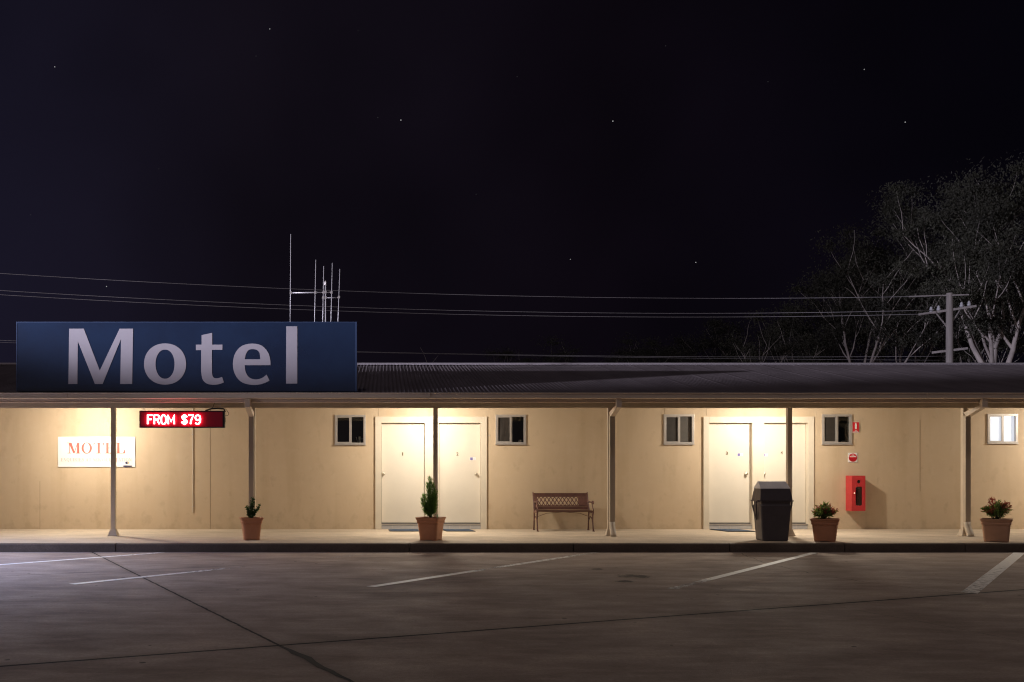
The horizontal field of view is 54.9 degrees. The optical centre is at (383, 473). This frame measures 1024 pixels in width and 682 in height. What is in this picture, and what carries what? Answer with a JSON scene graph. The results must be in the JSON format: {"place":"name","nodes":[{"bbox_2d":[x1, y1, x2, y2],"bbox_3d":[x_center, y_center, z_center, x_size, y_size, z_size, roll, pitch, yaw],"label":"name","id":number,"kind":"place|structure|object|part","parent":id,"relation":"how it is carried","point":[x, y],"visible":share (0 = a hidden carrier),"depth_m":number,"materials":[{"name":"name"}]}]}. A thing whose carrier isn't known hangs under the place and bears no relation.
{"place":"outdoors","nodes":[
{"label":"outdoors","id":0,"kind":"place"},
{"bbox_2d":[0,363,1023,535],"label":"motel building","id":1,"kind":"structure","parent":0,"point":[696,445],"depth_m":20.00,"materials":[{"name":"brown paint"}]},
{"bbox_2d":[58,437,134,466],"bbox_3d":[-5.905,-0.442,19.985,1.588,0.620,0.026,0,0,0],"label":"wall sign","id":2,"kind":"object","parent":1,"relation":"attached to","point":[84,451],"visible":0.93,"depth_m":19.98,"materials":[{"name":"white plastic"}]},
{"bbox_2d":[139,403,228,427],"bbox_3d":[-3.553,-1.054,17.310,1.589,0.488,0.140,0,0,0],"label":"led sign","id":3,"kind":"object","parent":1,"relation":"hanging from","point":[206,418],"visible":1,"depth_m":17.28,"materials":[{"name":"red plastic"}]},
{"bbox_2d":[16,322,356,391],"bbox_3d":[-3.510,-2.076,18.250,6.055,1.238,1.913,0,0,0],"label":"motel sign","id":4,"kind":"object","parent":1,"relation":"attached to","point":[186,356],"visible":0.99,"depth_m":17.30,"materials":[{"name":"blue metal"}]},
{"bbox_2d":[290,234,339,321],"bbox_3d":[-1.390,-3.350,19.600,1.023,2.934,0.057,0,0,0],"label":"television aerial","id":5,"kind":"object","parent":1,"relation":"on","point":[325,292],"visible":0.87,"depth_m":19.59,"materials":[{"name":"silver metal"}]},
{"bbox_2d":[334,415,365,444],"bbox_3d":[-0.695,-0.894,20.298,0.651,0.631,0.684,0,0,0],"label":"window","id":6,"kind":"structure","parent":1,"relation":"in","point":[347,427],"depth_m":20.62,"materials":[{"name":"metal"}]},
{"bbox_2d":[382,423,423,522],"bbox_3d":[0.392,-0.008,20.073,0.881,2.050,0.110,0,0,0],"label":"door","id":7,"kind":"structure","parent":1,"relation":"in","point":[402,443],"depth_m":20.09,"materials":[{"name":"paint"}]},
{"bbox_2d":[439,423,479,522],"bbox_3d":[1.558,-0.008,20.073,0.855,2.050,0.110,0,0,0],"label":"door","id":8,"kind":"structure","parent":1,"relation":"in","point":[459,443],"depth_m":20.09,"materials":[{"name":"paint"}]},
{"bbox_2d":[495,415,526,444],"bbox_3d":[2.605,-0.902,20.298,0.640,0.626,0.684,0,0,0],"label":"window","id":9,"kind":"structure","parent":1,"relation":"in","point":[510,429],"depth_m":20.01,"materials":[{"name":"glass"}]},
{"bbox_2d":[663,414,694,444],"bbox_3d":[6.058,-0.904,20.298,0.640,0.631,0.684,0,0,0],"label":"window","id":10,"kind":"structure","parent":1,"relation":"in","point":[678,429],"depth_m":20.01,"materials":[{"name":"metal"}]},
{"bbox_2d":[709,423,749,522],"bbox_3d":[7.116,-0.008,20.073,0.876,2.050,0.110,0,0,0],"label":"door","id":11,"kind":"structure","parent":1,"relation":"in","point":[729,443],"depth_m":20.09,"materials":[{"name":"paint"}]},
{"bbox_2d":[764,423,804,522],"bbox_3d":[8.253,-0.008,20.073,0.897,2.050,0.110,0,0,0],"label":"door","id":12,"kind":"structure","parent":1,"relation":"in","point":[774,433],"depth_m":20.09,"materials":[{"name":"paint"}]},
{"bbox_2d":[821,414,852,444],"bbox_3d":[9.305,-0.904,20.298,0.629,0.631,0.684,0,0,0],"label":"window","id":13,"kind":"structure","parent":1,"relation":"in","point":[834,426],"depth_m":20.01,"materials":[{"name":"metal"}]},
{"bbox_2d":[848,453,856,461],"bbox_3d":[9.632,-0.324,19.988,0.190,0.195,0.022,0,0,0],"label":"fire sign","id":14,"kind":"object","parent":1,"relation":"attached to","point":[852,457],"visible":1,"depth_m":19.98,"materials":[{"name":"white paint"}]},
{"bbox_2d":[846,476,864,510],"bbox_3d":[9.627,0.405,19.850,0.275,0.716,0.292,0,0,0],"label":"fire cabinet","id":15,"kind":"object","parent":1,"relation":"attached to","point":[853,483],"visible":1,"depth_m":19.73,"materials":[{"name":"red metal"}]},
{"bbox_2d":[856,487,858,504],"bbox_3d":[9.629,0.488,19.860,0.139,0.490,0.118,0,0,0],"label":"fire extinguisher","id":16,"kind":"object","parent":15,"relation":"in","point":[857,497],"visible":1,"depth_m":19.81,"materials":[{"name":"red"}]},
{"bbox_3d":[9.627,0.405,19.728,0.275,0.717,0.048,0,0,0],"label":"cabinet door","id":17,"kind":"part","parent":15,"relation":"part of","materials":[{"name":"red metal"}]},
{"bbox_2d":[852,422,858,432],"bbox_3d":[9.692,-0.947,19.985,0.142,0.221,0.028,0,0,0],"label":"fire sign","id":18,"kind":"object","parent":1,"relation":"attached to","point":[855,427],"visible":1,"depth_m":19.98,"materials":[{"name":"red paint"}]},
{"bbox_2d":[987,414,1018,443],"bbox_3d":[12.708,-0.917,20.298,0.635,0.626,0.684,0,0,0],"label":"window","id":19,"kind":"structure","parent":1,"relation":"in","point":[1001,428],"depth_m":20.01,"materials":[{"name":"glass"}]},
{"bbox_2d":[0,522,1023,681],"bbox_3d":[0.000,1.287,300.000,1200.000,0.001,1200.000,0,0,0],"label":"ground","id":20,"kind":"structure","parent":0,"point":[611,617],"depth_m":8.69,"materials":[{"name":"grey asphalt"}]},
{"bbox_2d":[0,552,159,564],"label":"parking line","id":21,"kind":"object","parent":20,"relation":"on","point":[74,559],"visible":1,"depth_m":14.49,"materials":[{"name":"white paint"}]},
{"bbox_2d":[71,552,384,583],"bbox_3d":[-1.767,1.283,13.600,0.125,0.001,5.953,0,0,38],"label":"parking line","id":22,"kind":"object","parent":20,"relation":"on","point":[143,576],"visible":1,"depth_m":11.98,"materials":[{"name":"white paint"}]},
{"bbox_2d":[279,646,353,681],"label":"ground crack","id":23,"kind":"object","parent":20,"relation":"on","point":[311,660],"visible":1,"depth_m":6.61,"materials":[{"name":"grey asphalt"}]},
{"bbox_2d":[369,553,592,586],"bbox_3d":[1.653,1.283,13.421,0.125,0.001,6.014,0,0,37],"label":"parking line","id":24,"kind":"object","parent":20,"relation":"on","point":[391,583],"visible":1,"depth_m":12.46,"materials":[{"name":"white paint"}]},
{"bbox_2d":[0,543,1023,551],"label":"kerb","id":25,"kind":"structure","parent":20,"relation":"on","point":[512,547],"depth_m":15.90,"materials":[{"name":"concrete"}]},
{"bbox_2d":[478,335,594,362],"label":"gum tree","id":26,"kind":"object","parent":20,"relation":"on","point":[551,359],"visible":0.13,"depth_m":74.95,"materials":[{"name":"green plant"}]},
{"bbox_2d":[597,331,699,362],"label":"gum tree","id":27,"kind":"object","parent":20,"relation":"on","point":[627,355],"visible":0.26,"depth_m":70.13,"materials":[{"name":"green plant"}]},
{"bbox_2d":[660,312,767,362],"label":"gum tree","id":28,"kind":"object","parent":20,"relation":"on","point":[712,344],"visible":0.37,"depth_m":61.92,"materials":[{"name":"green plant"}]},
{"bbox_2d":[669,553,815,588],"bbox_3d":[5.076,1.283,13.273,0.115,0.001,6.176,0,0,37],"label":"parking line","id":29,"kind":"object","parent":20,"relation":"on","point":[750,568],"visible":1,"depth_m":13.12,"materials":[{"name":"white paint"}]},
{"bbox_2d":[716,297,842,362],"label":"gum tree","id":30,"kind":"object","parent":20,"relation":"on","point":[772,341],"visible":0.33,"depth_m":50.51,"materials":[{"name":"green plant"}]},
{"bbox_2d":[740,271,905,362],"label":"gum tree","id":31,"kind":"object","parent":20,"relation":"on","point":[807,327],"visible":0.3,"depth_m":58.88,"materials":[{"name":"green plant"}]},
{"bbox_2d":[782,213,990,362],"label":"gum tree","id":32,"kind":"object","parent":20,"relation":"on","point":[854,268],"visible":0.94,"depth_m":47.58,"materials":[{"name":"green plant"}]},
{"bbox_2d":[798,217,987,362],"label":"gum tree","id":33,"kind":"object","parent":20,"relation":"on","point":[918,359],"visible":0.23,"depth_m":57.68,"materials":[{"name":"green plant"}]},
{"bbox_2d":[866,150,1023,362],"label":"gum tree","id":34,"kind":"object","parent":20,"relation":"on","point":[982,220],"visible":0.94,"depth_m":45.07,"materials":[{"name":"green plant"}]},
{"bbox_2d":[918,293,976,362],"bbox_3d":[22.969,-3.062,40.045,2.552,8.698,0.335,0,0,9],"label":"power pole","id":35,"kind":"object","parent":20,"relation":"on","point":[949,310],"visible":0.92,"depth_m":39.90,"materials":[{"name":"grey wood"}]},
{"bbox_2d":[0,342,840,359],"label":"power line","id":36,"kind":"object","parent":35,"relation":"attached to","point":[581,356],"visible":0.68,"depth_m":37.27,"materials":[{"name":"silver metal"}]},
{"bbox_2d":[0,273,924,298],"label":"power line","id":37,"kind":"object","parent":35,"relation":"attached to","point":[455,294],"visible":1,"depth_m":36.38,"materials":[{"name":"silver metal"}]},
{"bbox_2d":[0,290,924,313],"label":"power line","id":38,"kind":"object","parent":35,"relation":"attached to","point":[453,310],"visible":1,"depth_m":36.43,"materials":[{"name":"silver metal"}]},
{"bbox_2d":[0,340,926,356],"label":"power line","id":39,"kind":"object","parent":35,"relation":"attached to","point":[580,355],"visible":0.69,"depth_m":37.25,"materials":[{"name":"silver metal"}]},
{"bbox_2d":[0,294,937,316],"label":"power line","id":40,"kind":"object","parent":35,"relation":"attached to","point":[426,313],"visible":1,"depth_m":36.03,"materials":[{"name":"silver metal"}]},
{"bbox_2d":[895,257,1023,362],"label":"gum tree","id":41,"kind":"object","parent":20,"relation":"on","point":[967,355],"visible":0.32,"depth_m":49.35,"materials":[{"name":"grey plant"}]},
{"bbox_2d":[963,552,1023,592],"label":"parking line","id":42,"kind":"object","parent":20,"relation":"on","point":[1004,565],"visible":1,"depth_m":12.46,"materials":[{"name":"white paint"}]},
{"bbox_2d":[0,529,1023,550],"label":"verandah floor","id":43,"kind":"structure","parent":0,"point":[477,536],"depth_m":17.67,"materials":[{"name":"concrete"}]},
{"bbox_2d":[239,497,263,539],"bbox_3d":[-2.287,0.770,16.780,0.385,0.754,0.385,0,0,-14],"label":"potted plant","id":44,"kind":"object","parent":43,"relation":"on","point":[251,526],"visible":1,"depth_m":16.65,"materials":[{"name":"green plant"}]},
{"bbox_2d":[388,529,418,531],"bbox_3d":[0.403,1.137,19.450,0.625,0.016,0.600,0,0,0],"label":"door mat","id":45,"kind":"object","parent":43,"relation":"on","point":[403,530],"depth_m":19.22,"materials":[{"name":"grey rubber"}]},
{"bbox_2d":[415,475,445,540],"bbox_3d":[0.805,0.580,16.720,0.430,1.135,0.430,0,0,24],"label":"potted plant","id":46,"kind":"object","parent":43,"relation":"on","point":[430,526],"visible":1,"depth_m":16.65,"materials":[{"name":"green plant"}]},
{"bbox_2d":[443,529,475,531],"bbox_3d":[1.487,1.137,19.450,0.634,0.016,0.600,0,0,0],"label":"door mat","id":47,"kind":"object","parent":43,"relation":"on","point":[458,530],"depth_m":19.22,"materials":[{"name":"grey rubber"}]},
{"bbox_2d":[532,492,594,531],"bbox_3d":[3.586,0.764,19.504,1.142,0.777,0.648,0,0,0],"label":"garden bench","id":48,"kind":"object","parent":43,"relation":"on","point":[583,501],"visible":1,"depth_m":19.67,"materials":[{"name":"brown wood"}]},
{"bbox_2d":[710,529,754,531],"bbox_3d":[6.963,1.137,19.425,0.672,0.016,0.750,0,0,0],"label":"door mat","id":49,"kind":"object","parent":43,"relation":"on","point":[733,530],"depth_m":19.22,"materials":[{"name":"grey rubber"}]},
{"bbox_2d":[751,481,793,540],"bbox_3d":[6.642,0.642,16.660,0.612,1.010,0.507,0,0,5],"label":"rubbish bin","id":50,"kind":"object","parent":43,"relation":"on","point":[772,506],"visible":1,"depth_m":16.45,"materials":[{"name":"grey plastic"}]},
{"bbox_2d":[810,501,839,541],"bbox_3d":[7.437,0.801,16.404,0.456,0.692,0.512,0,0,27],"label":"potted plant","id":51,"kind":"object","parent":43,"relation":"on","point":[824,527],"visible":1,"depth_m":16.28,"materials":[{"name":"ceramic"}]},
{"bbox_2d":[980,497,1012,542],"bbox_3d":[10.307,0.764,16.352,0.493,0.765,0.515,0,0,33],"label":"potted plant","id":52,"kind":"object","parent":43,"relation":"on","point":[997,527],"visible":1,"depth_m":16.24,"materials":[{"name":"orange ceramic"}]},
{"bbox_2d":[0,0,1023,362],"label":"sky","id":53,"kind":"structure","parent":0,"point":[655,155],"materials":[{"name":"black"}]}
]}

